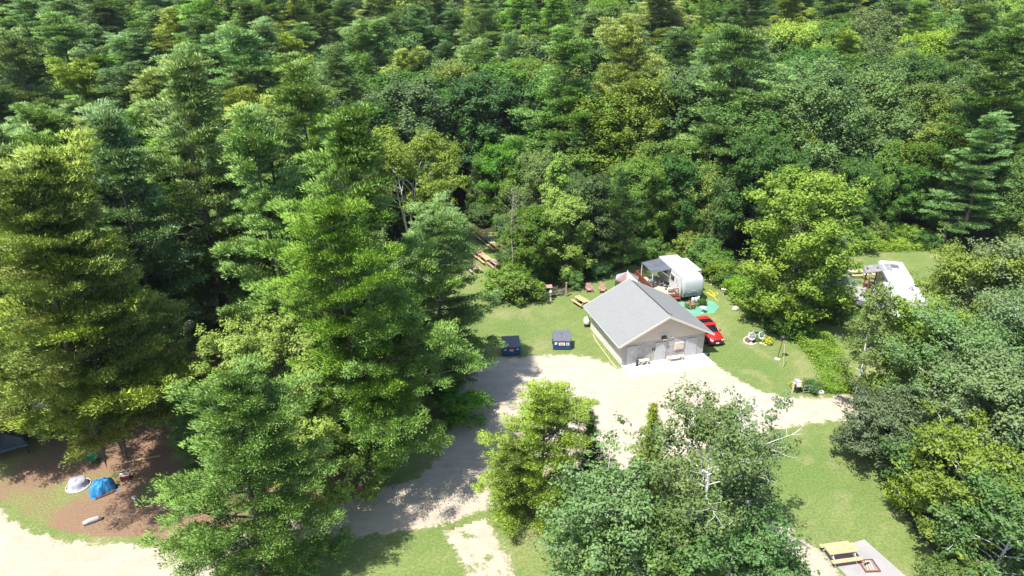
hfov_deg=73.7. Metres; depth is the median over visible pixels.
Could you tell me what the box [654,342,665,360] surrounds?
door
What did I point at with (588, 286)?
lawn chair
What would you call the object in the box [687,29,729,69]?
white pine
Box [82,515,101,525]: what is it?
log
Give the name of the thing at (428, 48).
aspen
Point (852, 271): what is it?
picnic table
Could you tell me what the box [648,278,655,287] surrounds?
barbecue grill
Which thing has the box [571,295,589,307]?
picnic table
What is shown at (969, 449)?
yellowing tree
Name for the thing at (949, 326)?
aspen
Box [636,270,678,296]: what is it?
wooden deck
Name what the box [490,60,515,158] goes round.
ash tree
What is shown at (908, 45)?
aspen
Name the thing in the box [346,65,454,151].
oak
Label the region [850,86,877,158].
aspen
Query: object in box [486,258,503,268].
picnic table
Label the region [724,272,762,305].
shrub
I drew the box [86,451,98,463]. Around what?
folding chair
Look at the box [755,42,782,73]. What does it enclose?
aspen
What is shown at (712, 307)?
turf mat
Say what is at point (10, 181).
white pine
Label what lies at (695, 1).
maple
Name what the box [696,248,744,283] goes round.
shrub
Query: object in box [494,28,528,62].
white pine
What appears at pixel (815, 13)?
maple
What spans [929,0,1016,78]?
white pine
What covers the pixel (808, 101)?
aspen
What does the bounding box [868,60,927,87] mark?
oak
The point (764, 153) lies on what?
oak
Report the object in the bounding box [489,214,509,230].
shrub
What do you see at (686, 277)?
travel trailer
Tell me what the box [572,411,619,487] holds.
red pine
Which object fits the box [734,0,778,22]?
maple
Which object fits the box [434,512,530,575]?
grassy track
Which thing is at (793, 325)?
shrub
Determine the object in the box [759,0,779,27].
white pine
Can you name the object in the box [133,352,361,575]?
white pine
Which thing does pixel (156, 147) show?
white pine
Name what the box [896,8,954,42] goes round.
maple
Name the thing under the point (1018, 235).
maple
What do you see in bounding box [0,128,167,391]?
white pine
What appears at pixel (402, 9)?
aspen
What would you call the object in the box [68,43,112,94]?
white pine
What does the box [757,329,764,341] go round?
ring planter
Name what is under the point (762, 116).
oak
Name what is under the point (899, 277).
camper trailer
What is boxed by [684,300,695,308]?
flower tub
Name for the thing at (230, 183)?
white pine
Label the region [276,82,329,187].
white pine
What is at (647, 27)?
aspen
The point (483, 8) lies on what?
white pine
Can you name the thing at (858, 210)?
maple
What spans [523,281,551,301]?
shrub
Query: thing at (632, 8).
birch
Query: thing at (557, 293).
bicycle
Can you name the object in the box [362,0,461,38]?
maple
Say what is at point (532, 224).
bushy tree
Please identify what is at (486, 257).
picnic table
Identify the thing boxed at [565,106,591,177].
spruce
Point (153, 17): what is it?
white pine
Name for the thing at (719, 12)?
oak
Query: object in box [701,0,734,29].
ash tree
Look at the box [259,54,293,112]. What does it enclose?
white pine
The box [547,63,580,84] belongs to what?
birch
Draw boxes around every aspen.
[55,94,98,108]
[74,1,124,47]
[215,1,233,24]
[303,53,374,100]
[308,85,352,114]
[309,27,346,58]
[356,65,464,191]
[360,224,398,284]
[370,22,433,73]
[389,0,435,24]
[395,156,453,216]
[403,0,477,46]
[423,58,486,162]
[426,39,445,63]
[446,0,468,14]
[459,15,509,51]
[465,155,493,205]
[501,141,574,223]
[510,35,559,63]
[527,426,677,575]
[533,183,588,222]
[562,481,726,575]
[597,175,638,234]
[613,372,802,575]
[638,5,687,45]
[639,108,690,138]
[665,62,712,135]
[665,474,804,575]
[696,384,805,530]
[701,173,742,241]
[722,531,819,575]
[745,56,873,202]
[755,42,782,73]
[785,55,880,184]
[847,0,935,16]
[848,0,913,49]
[848,22,902,71]
[848,54,930,161]
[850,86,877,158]
[856,93,927,164]
[871,293,1023,425]
[889,324,921,375]
[897,38,925,54]
[914,457,1023,575]
[922,56,1023,119]
[924,176,972,236]
[944,0,966,14]
[954,280,1023,373]
[999,397,1023,481]
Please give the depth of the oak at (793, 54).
128.58 m
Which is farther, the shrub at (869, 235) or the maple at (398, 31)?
the maple at (398, 31)
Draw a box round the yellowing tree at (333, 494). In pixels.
[267,384,389,519]
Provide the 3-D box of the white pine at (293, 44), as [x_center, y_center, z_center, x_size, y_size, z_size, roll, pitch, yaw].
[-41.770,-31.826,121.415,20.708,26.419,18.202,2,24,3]
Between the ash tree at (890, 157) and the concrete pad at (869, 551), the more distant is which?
the ash tree at (890, 157)
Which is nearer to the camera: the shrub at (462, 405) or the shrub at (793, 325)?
the shrub at (462, 405)
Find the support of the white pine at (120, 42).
on the ground at (737, 246)
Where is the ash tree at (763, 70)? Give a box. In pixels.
[740,55,778,107]
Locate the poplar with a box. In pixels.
[538,148,574,255]
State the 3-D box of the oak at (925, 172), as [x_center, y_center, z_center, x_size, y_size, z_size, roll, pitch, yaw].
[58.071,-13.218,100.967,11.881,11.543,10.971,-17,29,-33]
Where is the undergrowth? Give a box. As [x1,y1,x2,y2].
[526,230,803,325]
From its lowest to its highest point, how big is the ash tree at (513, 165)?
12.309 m
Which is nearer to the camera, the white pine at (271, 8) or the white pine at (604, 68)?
the white pine at (604, 68)
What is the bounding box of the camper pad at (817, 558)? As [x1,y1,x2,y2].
[720,490,845,575]
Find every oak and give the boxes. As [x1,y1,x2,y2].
[311,51,329,67]
[328,94,414,191]
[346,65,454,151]
[386,13,412,38]
[397,84,491,187]
[399,326,468,410]
[403,24,452,62]
[441,68,566,187]
[478,0,532,29]
[525,0,602,24]
[552,45,623,84]
[564,169,594,222]
[620,60,767,183]
[641,153,711,232]
[643,29,665,45]
[673,94,839,218]
[701,2,753,31]
[710,127,813,250]
[755,62,877,167]
[764,55,872,106]
[768,20,842,46]
[775,43,854,71]
[789,49,878,74]
[827,156,884,215]
[830,156,893,230]
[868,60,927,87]
[869,161,937,224]
[877,414,1021,506]
[882,49,975,88]
[899,337,1023,495]
[990,1,1022,28]
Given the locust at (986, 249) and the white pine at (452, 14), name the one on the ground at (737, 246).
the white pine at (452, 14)
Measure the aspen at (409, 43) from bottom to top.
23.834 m
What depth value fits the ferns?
96.89 m
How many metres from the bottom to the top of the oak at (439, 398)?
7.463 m
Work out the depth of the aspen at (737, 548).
38.95 m
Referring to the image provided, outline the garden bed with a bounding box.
[743,335,769,345]
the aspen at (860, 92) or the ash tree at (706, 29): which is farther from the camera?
the ash tree at (706, 29)
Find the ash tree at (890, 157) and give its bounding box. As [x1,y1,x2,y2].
[862,138,908,215]
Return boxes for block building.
[583,279,714,364]
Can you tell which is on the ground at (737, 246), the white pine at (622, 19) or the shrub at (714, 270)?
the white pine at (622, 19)
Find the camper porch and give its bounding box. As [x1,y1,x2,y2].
[847,263,892,306]
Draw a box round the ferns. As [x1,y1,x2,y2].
[854,227,943,252]
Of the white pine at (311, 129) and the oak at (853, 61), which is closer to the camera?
the white pine at (311, 129)
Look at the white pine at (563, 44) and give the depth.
99.14 m
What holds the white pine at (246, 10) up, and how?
on the ground at (737, 246)
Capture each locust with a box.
[908,221,1023,349]
[942,231,1023,348]
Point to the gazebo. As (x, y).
(621, 277)
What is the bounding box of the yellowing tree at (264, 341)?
[183,294,366,488]
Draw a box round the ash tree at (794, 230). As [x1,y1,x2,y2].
[768,220,818,262]
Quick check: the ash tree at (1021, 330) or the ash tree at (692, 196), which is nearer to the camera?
the ash tree at (1021, 330)
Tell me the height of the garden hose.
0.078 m
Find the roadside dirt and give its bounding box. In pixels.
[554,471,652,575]
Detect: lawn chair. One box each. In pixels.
[585,283,592,292]
[599,283,605,292]
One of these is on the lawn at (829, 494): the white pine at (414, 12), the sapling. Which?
the sapling
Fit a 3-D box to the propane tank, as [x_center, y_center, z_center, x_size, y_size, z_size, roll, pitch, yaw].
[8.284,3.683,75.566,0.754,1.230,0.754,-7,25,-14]
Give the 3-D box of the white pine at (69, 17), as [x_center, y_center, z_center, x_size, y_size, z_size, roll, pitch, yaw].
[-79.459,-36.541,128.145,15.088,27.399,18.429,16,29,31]
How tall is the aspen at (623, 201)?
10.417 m
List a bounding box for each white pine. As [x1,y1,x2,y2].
[0,0,34,43]
[0,0,63,52]
[0,2,14,23]
[0,16,42,68]
[0,26,78,121]
[0,58,38,102]
[0,82,18,128]
[0,122,160,369]
[0,125,103,369]
[0,126,213,453]
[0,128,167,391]
[0,143,140,388]
[0,146,189,466]
[0,181,194,468]
[0,259,50,432]
[4,100,50,124]
[6,42,62,102]
[8,101,109,169]
[12,32,53,98]
[13,102,74,142]
[25,0,89,53]
[28,11,93,106]
[29,40,66,87]
[32,15,77,88]
[33,0,87,12]
[43,56,128,107]
[50,98,91,143]
[60,22,115,86]
[63,53,126,107]
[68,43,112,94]
[70,105,161,259]
[72,97,216,372]
[75,0,127,49]
[76,0,97,20]
[81,60,158,123]
[86,102,127,115]
[89,172,193,332]
[98,45,116,76]
[100,31,156,68]
[101,50,289,339]
[103,0,173,66]
[105,32,141,54]
[107,59,218,195]
[113,27,160,66]
[116,105,204,272]
[122,0,166,38]
[128,0,173,53]
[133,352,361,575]
[134,125,242,318]
[137,8,174,57]
[137,297,204,412]
[143,6,190,64]
[149,41,225,108]
[156,0,177,23]
[156,93,265,302]
[158,0,222,34]
[164,379,233,479]
[165,79,240,190]
[170,0,226,52]
[180,131,256,306]
[182,14,223,75]
[192,43,235,103]
[196,94,291,268]
[199,28,232,77]
[200,22,283,147]
[208,102,334,356]
[213,63,275,118]
[216,25,267,70]
[217,85,301,230]
[218,0,299,30]
[220,15,254,28]
[222,0,295,32]
[230,0,279,29]
[230,108,331,276]
[242,101,464,403]
[247,16,287,60]
[253,15,300,57]
[256,51,342,130]
[256,59,377,277]
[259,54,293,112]
[262,195,423,472]
[266,0,317,52]
[267,98,316,187]
[271,0,297,31]
[271,32,322,70]
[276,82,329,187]
[282,0,347,46]
[285,21,327,58]
[291,113,364,268]
[304,0,318,27]
[309,40,368,107]
[309,264,490,481]
[311,0,366,56]
[316,5,355,35]
[326,0,357,50]
[336,18,382,84]
[344,31,379,80]
[346,0,382,24]
[346,17,395,94]
[356,0,432,73]
[370,0,415,18]
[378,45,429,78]
[389,189,508,397]
[399,3,440,55]
[418,0,458,43]
[432,39,457,73]
[440,8,464,54]
[452,0,525,74]
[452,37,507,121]
[457,0,483,32]
[471,375,601,538]
[475,0,542,54]
[484,434,547,509]
[492,0,520,32]
[493,34,531,60]
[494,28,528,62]
[500,24,619,164]
[518,0,553,39]
[519,0,573,58]
[521,8,540,42]
[540,3,575,45]
[567,7,617,77]
[591,16,673,149]
[592,24,650,114]
[600,13,644,46]
[600,169,657,266]
[602,29,661,84]
[630,0,701,56]
[631,0,656,25]
[658,26,700,75]
[668,22,807,206]
[680,0,697,30]
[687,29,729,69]
[696,39,738,64]
[702,135,737,232]
[716,5,740,28]
[721,0,780,48]
[743,2,770,28]
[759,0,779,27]
[768,0,819,32]
[769,0,825,25]
[791,0,863,30]
[803,1,820,10]
[821,0,869,19]
[831,27,866,58]
[838,2,881,14]
[847,0,877,12]
[869,0,914,39]
[891,0,951,50]
[910,0,944,12]
[914,23,1023,212]
[917,110,1018,236]
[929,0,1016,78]
[941,5,1009,74]
[962,100,1023,230]
[986,0,1023,60]
[996,6,1023,63]
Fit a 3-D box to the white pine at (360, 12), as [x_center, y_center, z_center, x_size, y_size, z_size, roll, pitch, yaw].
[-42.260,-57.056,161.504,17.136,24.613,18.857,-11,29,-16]
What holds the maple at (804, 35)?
on the ground at (737, 246)
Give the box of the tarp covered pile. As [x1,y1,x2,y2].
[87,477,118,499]
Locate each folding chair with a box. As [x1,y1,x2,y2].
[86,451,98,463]
[659,278,663,286]
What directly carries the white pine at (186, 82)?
on the campsite ground at (34, 482)
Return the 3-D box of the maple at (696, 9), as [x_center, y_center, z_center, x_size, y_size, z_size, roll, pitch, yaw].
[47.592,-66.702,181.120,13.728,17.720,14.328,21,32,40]
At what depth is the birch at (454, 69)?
114.28 m
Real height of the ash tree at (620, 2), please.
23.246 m
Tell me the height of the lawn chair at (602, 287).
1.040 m
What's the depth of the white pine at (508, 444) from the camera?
45.56 m
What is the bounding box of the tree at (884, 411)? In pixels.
[828,379,934,473]
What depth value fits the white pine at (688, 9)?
157.60 m
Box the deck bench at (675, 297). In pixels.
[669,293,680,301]
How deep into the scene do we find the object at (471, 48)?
120.78 m
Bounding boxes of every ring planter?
[747,331,756,343]
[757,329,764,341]
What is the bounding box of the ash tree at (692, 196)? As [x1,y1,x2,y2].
[674,158,736,236]
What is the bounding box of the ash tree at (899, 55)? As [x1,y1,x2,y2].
[886,44,920,70]
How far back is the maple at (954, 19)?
153.48 m
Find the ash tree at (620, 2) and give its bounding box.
[587,0,635,20]
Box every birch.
[124,0,141,25]
[161,365,196,443]
[350,124,471,232]
[425,56,495,173]
[504,52,567,134]
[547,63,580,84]
[551,89,635,183]
[569,21,600,77]
[601,69,679,206]
[613,0,651,30]
[647,58,685,83]
[748,22,785,60]
[767,124,820,217]
[832,281,903,390]
[845,12,889,62]
[900,113,977,218]
[918,91,980,192]
[932,0,958,17]
[939,4,951,17]
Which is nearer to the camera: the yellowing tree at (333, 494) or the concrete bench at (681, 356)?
the yellowing tree at (333, 494)
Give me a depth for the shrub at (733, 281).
81.21 m
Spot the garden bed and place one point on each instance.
(746, 340)
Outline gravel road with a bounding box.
[0,351,1003,575]
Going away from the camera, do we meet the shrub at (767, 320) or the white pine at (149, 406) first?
the white pine at (149, 406)
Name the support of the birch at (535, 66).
on the ground at (737, 246)
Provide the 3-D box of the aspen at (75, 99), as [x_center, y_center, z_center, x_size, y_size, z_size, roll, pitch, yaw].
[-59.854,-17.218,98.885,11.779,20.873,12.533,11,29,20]
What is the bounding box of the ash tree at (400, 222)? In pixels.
[376,169,413,230]
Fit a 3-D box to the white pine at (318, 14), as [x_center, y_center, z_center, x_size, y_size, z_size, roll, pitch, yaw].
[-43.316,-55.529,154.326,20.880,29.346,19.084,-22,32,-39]
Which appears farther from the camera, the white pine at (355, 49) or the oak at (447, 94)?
the white pine at (355, 49)
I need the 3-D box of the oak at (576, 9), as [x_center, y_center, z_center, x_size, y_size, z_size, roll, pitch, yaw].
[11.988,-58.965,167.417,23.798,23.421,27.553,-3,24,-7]
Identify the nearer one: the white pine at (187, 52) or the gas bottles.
the gas bottles
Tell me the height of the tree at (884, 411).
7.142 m
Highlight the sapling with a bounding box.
[913,549,996,575]
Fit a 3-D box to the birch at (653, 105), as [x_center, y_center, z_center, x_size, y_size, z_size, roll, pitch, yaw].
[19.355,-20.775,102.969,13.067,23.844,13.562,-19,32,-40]
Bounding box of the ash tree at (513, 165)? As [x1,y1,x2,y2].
[491,149,530,214]
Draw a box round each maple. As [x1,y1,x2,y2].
[348,18,402,53]
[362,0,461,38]
[415,56,437,72]
[427,54,505,73]
[451,49,542,144]
[470,135,530,207]
[522,81,638,174]
[565,170,623,261]
[577,0,638,34]
[603,155,675,238]
[632,130,705,219]
[683,0,708,5]
[692,2,706,21]
[733,164,876,329]
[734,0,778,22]
[761,17,841,62]
[768,21,821,52]
[775,1,824,19]
[817,10,855,30]
[828,186,873,237]
[880,73,968,159]
[891,140,976,221]
[895,27,975,80]
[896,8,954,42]
[926,67,1023,178]
[932,8,977,35]
[944,63,1023,86]
[995,0,1021,29]
[1009,212,1023,241]
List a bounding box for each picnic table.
[467,263,481,274]
[471,249,485,259]
[475,232,489,239]
[477,254,492,264]
[481,237,494,246]
[486,242,499,251]
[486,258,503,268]
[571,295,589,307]
[819,541,862,566]
[849,270,864,277]
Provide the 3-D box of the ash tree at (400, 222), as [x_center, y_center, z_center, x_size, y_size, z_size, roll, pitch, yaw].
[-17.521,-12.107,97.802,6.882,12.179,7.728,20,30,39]
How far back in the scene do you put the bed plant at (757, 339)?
72.20 m
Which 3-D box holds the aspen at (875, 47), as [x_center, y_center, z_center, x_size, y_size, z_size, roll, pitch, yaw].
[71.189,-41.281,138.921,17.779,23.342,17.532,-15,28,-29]
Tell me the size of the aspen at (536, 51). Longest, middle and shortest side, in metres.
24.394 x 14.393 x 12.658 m
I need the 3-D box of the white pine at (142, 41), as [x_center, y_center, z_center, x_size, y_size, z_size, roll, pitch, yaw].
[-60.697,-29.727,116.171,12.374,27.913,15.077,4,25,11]
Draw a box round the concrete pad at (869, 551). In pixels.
[823,539,904,575]
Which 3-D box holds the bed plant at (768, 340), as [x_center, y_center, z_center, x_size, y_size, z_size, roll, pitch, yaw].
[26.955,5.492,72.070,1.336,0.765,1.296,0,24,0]
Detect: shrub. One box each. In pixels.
[432,384,495,428]
[461,200,489,222]
[472,202,502,226]
[473,263,538,300]
[488,215,517,238]
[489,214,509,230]
[492,263,548,306]
[493,238,513,252]
[493,245,513,265]
[497,249,520,271]
[513,287,535,301]
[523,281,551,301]
[563,270,583,288]
[585,260,611,282]
[627,244,656,264]
[641,235,670,258]
[668,228,705,257]
[678,237,724,262]
[694,245,741,277]
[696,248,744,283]
[702,259,736,285]
[713,270,742,290]
[721,274,747,299]
[721,278,732,292]
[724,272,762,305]
[734,292,748,313]
[739,283,770,319]
[743,305,765,320]
[759,312,773,326]
[760,309,815,341]
[762,310,791,333]
[802,377,825,393]
[814,289,859,326]
[832,223,881,252]
[858,217,890,243]
[877,221,894,241]
[882,468,931,512]
[885,218,915,239]
[898,224,928,242]
[906,231,945,248]
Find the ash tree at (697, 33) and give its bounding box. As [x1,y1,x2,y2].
[677,24,712,67]
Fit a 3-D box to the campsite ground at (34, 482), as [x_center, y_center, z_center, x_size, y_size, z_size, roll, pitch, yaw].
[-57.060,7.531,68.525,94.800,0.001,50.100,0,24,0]
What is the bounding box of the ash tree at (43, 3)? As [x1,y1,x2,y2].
[35,0,50,9]
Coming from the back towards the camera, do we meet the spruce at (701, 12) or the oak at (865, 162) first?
the spruce at (701, 12)
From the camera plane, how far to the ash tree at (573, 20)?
153.01 m
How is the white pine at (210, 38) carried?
on the ground at (737, 246)
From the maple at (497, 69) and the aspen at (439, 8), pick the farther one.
the aspen at (439, 8)
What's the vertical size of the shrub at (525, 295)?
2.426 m
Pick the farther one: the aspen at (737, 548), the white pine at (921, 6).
the white pine at (921, 6)
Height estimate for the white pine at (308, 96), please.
28.826 m
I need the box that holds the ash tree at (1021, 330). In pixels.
[976,325,1023,401]
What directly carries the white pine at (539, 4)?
on the ground at (737, 246)
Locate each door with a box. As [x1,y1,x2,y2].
[626,346,637,364]
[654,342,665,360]
[685,337,696,355]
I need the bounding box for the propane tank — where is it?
[583,316,589,326]
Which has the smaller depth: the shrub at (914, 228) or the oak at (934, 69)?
the shrub at (914, 228)
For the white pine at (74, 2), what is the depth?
148.26 m
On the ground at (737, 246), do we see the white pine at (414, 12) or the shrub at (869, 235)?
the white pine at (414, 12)
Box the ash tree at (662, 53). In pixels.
[645,38,680,67]
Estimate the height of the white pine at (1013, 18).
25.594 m
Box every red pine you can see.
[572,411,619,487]
[627,402,666,496]
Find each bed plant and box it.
[752,335,760,341]
[761,336,773,344]
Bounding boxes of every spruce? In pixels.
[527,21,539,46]
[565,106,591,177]
[691,0,710,34]
[761,0,770,28]
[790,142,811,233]
[816,235,862,303]
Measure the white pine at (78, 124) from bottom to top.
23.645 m
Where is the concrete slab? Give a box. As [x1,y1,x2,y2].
[621,353,715,377]
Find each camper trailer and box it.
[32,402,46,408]
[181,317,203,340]
[876,260,926,322]
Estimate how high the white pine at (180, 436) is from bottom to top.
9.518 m
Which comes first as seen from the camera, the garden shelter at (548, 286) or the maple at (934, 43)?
the garden shelter at (548, 286)
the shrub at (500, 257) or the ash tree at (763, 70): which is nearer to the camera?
the shrub at (500, 257)
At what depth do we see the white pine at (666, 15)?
146.53 m
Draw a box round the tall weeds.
[790,323,858,393]
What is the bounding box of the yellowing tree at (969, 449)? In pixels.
[882,399,1023,566]
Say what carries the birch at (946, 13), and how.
on the ground at (737, 246)
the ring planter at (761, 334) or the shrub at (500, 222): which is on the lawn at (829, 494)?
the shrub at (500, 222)
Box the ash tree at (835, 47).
[822,40,876,56]
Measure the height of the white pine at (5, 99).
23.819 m
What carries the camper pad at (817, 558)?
on the lawn at (829, 494)
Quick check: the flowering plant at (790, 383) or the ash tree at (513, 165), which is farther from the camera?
the ash tree at (513, 165)
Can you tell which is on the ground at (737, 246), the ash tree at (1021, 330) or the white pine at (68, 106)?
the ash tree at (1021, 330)
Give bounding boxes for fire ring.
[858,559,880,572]
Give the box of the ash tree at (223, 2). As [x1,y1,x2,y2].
[213,0,268,28]
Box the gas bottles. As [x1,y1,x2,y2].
[691,296,699,301]
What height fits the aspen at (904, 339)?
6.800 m
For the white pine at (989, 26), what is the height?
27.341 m
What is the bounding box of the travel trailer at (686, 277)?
[657,255,703,299]
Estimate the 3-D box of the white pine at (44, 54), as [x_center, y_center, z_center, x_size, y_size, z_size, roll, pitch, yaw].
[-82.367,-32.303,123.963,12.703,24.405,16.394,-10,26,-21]
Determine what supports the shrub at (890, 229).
on the lawn at (829, 494)
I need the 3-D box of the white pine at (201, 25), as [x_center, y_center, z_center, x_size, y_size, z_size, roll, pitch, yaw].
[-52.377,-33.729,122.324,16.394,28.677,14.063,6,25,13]
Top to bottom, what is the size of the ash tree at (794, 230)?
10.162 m
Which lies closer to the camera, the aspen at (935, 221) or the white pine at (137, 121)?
the white pine at (137, 121)
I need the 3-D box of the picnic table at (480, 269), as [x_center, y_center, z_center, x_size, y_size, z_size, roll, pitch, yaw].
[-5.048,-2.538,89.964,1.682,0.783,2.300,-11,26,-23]
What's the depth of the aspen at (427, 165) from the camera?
101.33 m
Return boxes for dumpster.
[501,335,520,355]
[552,330,571,348]
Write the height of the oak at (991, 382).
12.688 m
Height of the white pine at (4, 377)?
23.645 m
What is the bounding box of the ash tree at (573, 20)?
[567,12,580,30]
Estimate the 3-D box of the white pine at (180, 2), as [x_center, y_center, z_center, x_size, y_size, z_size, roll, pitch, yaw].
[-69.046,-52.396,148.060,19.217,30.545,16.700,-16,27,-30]
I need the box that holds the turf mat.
[679,300,718,316]
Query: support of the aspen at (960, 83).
on the ground at (737, 246)
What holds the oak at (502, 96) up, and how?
on the ground at (737, 246)
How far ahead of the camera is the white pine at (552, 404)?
45.47 m
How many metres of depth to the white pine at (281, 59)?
95.36 m
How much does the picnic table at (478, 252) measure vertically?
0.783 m
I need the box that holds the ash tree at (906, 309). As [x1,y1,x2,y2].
[856,286,993,403]
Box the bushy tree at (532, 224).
[500,203,560,283]
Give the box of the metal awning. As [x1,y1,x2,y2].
[641,258,670,279]
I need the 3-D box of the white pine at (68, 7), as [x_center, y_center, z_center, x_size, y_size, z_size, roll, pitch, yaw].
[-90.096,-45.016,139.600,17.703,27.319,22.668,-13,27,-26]
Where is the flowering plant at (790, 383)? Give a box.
[788,380,799,388]
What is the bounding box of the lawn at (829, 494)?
[273,232,1018,575]
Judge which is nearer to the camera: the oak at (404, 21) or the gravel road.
the gravel road
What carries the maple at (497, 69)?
on the ground at (737, 246)
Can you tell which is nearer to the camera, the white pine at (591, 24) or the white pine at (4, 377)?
the white pine at (4, 377)
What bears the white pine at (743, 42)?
on the ground at (737, 246)
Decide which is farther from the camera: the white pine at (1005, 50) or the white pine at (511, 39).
the white pine at (511, 39)
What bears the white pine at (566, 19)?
on the ground at (737, 246)
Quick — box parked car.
[696,316,723,344]
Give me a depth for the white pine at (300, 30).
138.70 m
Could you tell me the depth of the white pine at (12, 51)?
89.80 m
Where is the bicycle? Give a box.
[552,289,563,296]
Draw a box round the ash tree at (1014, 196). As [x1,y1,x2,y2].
[966,149,1023,241]
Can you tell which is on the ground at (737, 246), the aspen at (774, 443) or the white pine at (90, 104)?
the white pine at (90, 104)
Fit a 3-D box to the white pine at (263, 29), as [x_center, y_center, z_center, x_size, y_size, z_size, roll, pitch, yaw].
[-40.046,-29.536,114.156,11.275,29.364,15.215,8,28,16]
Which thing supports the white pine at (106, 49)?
on the ground at (737, 246)
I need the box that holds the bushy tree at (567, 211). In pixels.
[532,186,597,281]
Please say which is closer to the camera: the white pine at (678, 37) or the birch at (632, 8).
the white pine at (678, 37)
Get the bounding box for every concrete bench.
[638,358,649,365]
[666,354,684,361]
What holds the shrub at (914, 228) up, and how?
on the lawn at (829, 494)
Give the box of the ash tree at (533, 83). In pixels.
[490,72,565,181]
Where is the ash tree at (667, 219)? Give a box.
[630,162,682,238]
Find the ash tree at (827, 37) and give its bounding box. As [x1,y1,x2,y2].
[820,28,839,48]
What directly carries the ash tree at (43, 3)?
on the ground at (737, 246)
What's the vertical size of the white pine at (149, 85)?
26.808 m
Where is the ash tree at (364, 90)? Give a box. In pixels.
[339,73,377,129]
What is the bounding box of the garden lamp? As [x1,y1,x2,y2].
[774,335,786,359]
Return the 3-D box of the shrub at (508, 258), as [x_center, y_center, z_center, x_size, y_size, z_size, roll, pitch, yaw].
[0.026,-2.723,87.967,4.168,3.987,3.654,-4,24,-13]
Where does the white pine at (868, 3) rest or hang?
on the ground at (737, 246)
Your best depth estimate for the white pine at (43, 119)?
58.87 m
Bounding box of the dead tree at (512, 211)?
[493,188,530,263]
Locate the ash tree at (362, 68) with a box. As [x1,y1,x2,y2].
[340,50,373,99]
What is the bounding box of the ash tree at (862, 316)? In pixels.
[852,308,877,345]
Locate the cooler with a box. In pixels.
[119,472,130,480]
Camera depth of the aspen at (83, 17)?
142.79 m
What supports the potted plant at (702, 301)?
on the turf mat
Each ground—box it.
[0,270,387,539]
[277,0,1023,575]
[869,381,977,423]
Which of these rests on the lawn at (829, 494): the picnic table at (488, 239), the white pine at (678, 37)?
the picnic table at (488, 239)
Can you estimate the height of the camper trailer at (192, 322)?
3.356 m
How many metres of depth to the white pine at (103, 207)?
51.76 m
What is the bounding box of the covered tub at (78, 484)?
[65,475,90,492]
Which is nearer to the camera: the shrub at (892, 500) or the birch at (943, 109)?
the shrub at (892, 500)
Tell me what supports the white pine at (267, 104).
on the campsite ground at (34, 482)
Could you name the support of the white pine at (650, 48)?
on the ground at (737, 246)
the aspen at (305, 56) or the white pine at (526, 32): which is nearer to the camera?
the aspen at (305, 56)
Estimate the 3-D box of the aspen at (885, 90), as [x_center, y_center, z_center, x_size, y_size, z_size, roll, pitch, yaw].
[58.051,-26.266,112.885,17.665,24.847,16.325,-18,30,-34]
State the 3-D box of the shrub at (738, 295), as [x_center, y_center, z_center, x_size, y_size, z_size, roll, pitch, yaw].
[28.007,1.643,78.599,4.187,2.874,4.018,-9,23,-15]
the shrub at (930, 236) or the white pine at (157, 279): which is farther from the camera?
the shrub at (930, 236)
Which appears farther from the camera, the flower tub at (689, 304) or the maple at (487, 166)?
the maple at (487, 166)
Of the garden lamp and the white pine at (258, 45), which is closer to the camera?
the garden lamp
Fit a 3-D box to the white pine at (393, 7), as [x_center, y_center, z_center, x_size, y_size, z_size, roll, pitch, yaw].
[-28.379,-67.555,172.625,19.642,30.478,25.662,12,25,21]
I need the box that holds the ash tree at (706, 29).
[688,20,722,42]
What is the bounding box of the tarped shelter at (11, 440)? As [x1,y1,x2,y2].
[0,409,29,453]
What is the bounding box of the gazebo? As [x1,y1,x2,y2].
[615,271,638,285]
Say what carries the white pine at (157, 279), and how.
on the campsite ground at (34, 482)
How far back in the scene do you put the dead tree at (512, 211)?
82.60 m
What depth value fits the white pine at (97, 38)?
122.41 m
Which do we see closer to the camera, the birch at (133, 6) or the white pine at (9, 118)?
the white pine at (9, 118)
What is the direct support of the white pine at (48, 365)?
on the campsite ground at (34, 482)
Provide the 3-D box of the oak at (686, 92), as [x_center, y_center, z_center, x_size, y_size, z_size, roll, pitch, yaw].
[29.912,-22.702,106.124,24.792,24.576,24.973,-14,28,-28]
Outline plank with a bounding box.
[124,455,160,463]
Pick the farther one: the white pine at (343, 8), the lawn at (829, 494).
the white pine at (343, 8)
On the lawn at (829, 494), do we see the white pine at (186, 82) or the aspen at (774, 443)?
the aspen at (774, 443)
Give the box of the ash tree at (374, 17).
[368,7,387,19]
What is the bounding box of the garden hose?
[706,290,717,299]
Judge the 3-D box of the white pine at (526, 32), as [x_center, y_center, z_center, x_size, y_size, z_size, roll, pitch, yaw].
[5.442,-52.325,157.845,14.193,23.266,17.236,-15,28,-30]
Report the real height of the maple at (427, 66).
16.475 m
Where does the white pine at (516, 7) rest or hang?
on the ground at (737, 246)
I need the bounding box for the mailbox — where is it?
[794,379,801,392]
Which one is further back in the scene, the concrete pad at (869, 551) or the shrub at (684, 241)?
the shrub at (684, 241)
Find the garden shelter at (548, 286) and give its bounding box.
[540,284,552,299]
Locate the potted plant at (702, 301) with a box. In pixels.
[698,298,706,305]
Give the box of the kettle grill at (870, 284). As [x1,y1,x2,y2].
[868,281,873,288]
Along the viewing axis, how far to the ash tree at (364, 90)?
112.64 m
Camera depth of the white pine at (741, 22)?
144.12 m

